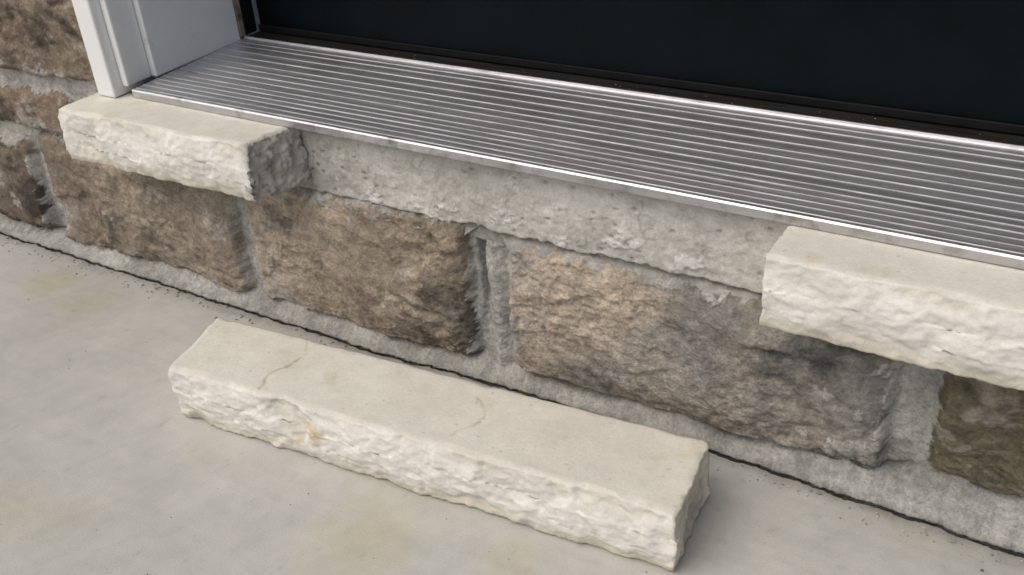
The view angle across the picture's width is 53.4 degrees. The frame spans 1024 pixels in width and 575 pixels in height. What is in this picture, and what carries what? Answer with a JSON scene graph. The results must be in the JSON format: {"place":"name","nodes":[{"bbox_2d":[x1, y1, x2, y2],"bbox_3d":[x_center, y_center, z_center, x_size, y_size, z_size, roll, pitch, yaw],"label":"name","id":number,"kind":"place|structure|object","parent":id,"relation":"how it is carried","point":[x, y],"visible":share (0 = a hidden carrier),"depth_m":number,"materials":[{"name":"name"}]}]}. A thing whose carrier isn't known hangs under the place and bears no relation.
{"place":"outdoors","nodes":[
{"label":"outdoors","id":0,"kind":"place"},
{"bbox_2d":[0,181,1023,574],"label":"ground","id":1,"kind":"structure","parent":0,"point":[112,441],"depth_m":0.88,"materials":[{"name":"concrete"}]},
{"bbox_2d":[0,0,169,285],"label":"wall beside door","id":2,"kind":"structure","parent":1,"relation":"on","point":[55,196],"depth_m":1.22,"materials":[{"name":"stone"}]},
{"bbox_3d":[-0.757,-1.361,0.577,0.565,2.180,0.028,14,36,28],"label":"wall","id":3,"kind":"object","parent":2,"relation":"on","visible":0},
{"bbox_2d":[143,0,259,83],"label":"door frame","id":4,"kind":"object","parent":3,"relation":"attached to","point":[257,21],"depth_m":1.23,"materials":[{"name":"paint"}]},
{"bbox_2d":[168,318,709,571],"bbox_3d":[-0.088,0.125,0.901,0.521,0.060,0.096,12,35,25],"label":"limestone block","id":5,"kind":"object","parent":1,"relation":"on","point":[622,487],"depth_m":0.85,"materials":[{"name":"beige stone"}]},
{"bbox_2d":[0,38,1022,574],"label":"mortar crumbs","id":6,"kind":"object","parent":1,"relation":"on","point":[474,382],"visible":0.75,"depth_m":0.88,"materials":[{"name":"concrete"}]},
{"bbox_2d":[135,173,1023,557],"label":"base course","id":7,"kind":"object","parent":1,"relation":"on","point":[721,373],"visible":0.84,"depth_m":0.90,"materials":[{"name":"stone"}]},
{"bbox_2d":[58,92,310,201],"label":"limestone sill","id":8,"kind":"structure","parent":7,"relation":"on","point":[252,160],"depth_m":1.00,"materials":[{"name":"beige stone"}]},
{"bbox_2d":[72,0,143,97],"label":"casing","id":9,"kind":"object","parent":8,"relation":"on","point":[97,43],"visible":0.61,"depth_m":1.06,"materials":[{"name":"white paint"}]},
{"bbox_2d":[99,0,150,85],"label":"casing lip","id":10,"kind":"object","parent":9,"relation":"attached to","point":[125,39],"visible":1,"depth_m":1.06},
{"bbox_2d":[130,91,788,292],"bbox_3d":[0.204,-0.021,0.787,1.500,0.088,0.012,14,36,28],"label":"cement ledge","id":11,"kind":"object","parent":7,"relation":"on","point":[691,242],"visible":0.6,"depth_m":0.88,"materials":[{"name":"grey concrete"}]},
{"bbox_2d":[132,36,1023,269],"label":"door threshold","id":12,"kind":"object","parent":11,"relation":"on","point":[959,197],"depth_m":0.86,"materials":[{"name":"metal"}]},
{"bbox_2d":[132,0,239,76],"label":"jamb","id":13,"kind":"object","parent":12,"relation":"on","point":[174,34],"visible":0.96,"depth_m":1.11,"materials":[{"name":"white paint"}]},
{"bbox_2d":[232,0,245,36],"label":"weatherstrip","id":14,"kind":"object","parent":13,"relation":"attached to","point":[239,18],"visible":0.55,"depth_m":1.18,"materials":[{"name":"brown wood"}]},
{"bbox_2d":[250,31,1023,145],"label":"sill wood","id":15,"kind":"object","parent":12,"relation":"on","point":[957,131],"visible":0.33,"depth_m":0.95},
{"bbox_2d":[256,0,1023,124],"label":"slab","id":16,"kind":"structure","parent":15,"relation":"on","point":[961,58],"depth_m":0.90,"materials":[{"name":"paint"}]},
{"bbox_2d":[258,24,1023,134],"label":"sweep","id":17,"kind":"object","parent":15,"relation":"on","point":[873,110],"visible":1,"depth_m":0.95,"materials":[{"name":"black rubber"}]},
{"bbox_2d":[321,205,761,298],"bbox_3d":[0.079,-0.020,0.878,0.900,0.016,0.016,14,36,28],"label":"bedding mortar","id":18,"kind":"object","parent":7,"relation":"on","point":[647,276],"visible":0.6,"depth_m":0.86,"materials":[{"name":"grey concrete"}]},
{"bbox_3d":[0.725,0.214,0.557,0.310,0.193,0.030,14,36,28],"label":"base course","id":19,"kind":"object","parent":1,"relation":"on","visible":0},
{"bbox_2d":[759,225,1023,390],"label":"limestone sill","id":20,"kind":"structure","parent":19,"relation":"on","point":[958,316],"depth_m":0.68,"materials":[{"name":"beige stone"}]},
{"bbox_3d":[0.058,-1.961,-0.411,1.495,0.240,0.026,14,36,28],"label":"wall over the door","id":21,"kind":"object","parent":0,"visible":0},
{"bbox_3d":[0.127,-1.873,-0.277,1.474,0.060,0.224,14,36,28],"label":"door frame","id":22,"kind":"object","parent":21,"relation":"attached to","visible":0},
{"bbox_2d":[239,0,256,34],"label":"rebate","id":23,"kind":"object","parent":22,"relation":"attached to","point":[247,13],"visible":0.55,"depth_m":1.19,"materials":[{"name":"black"}]}
]}

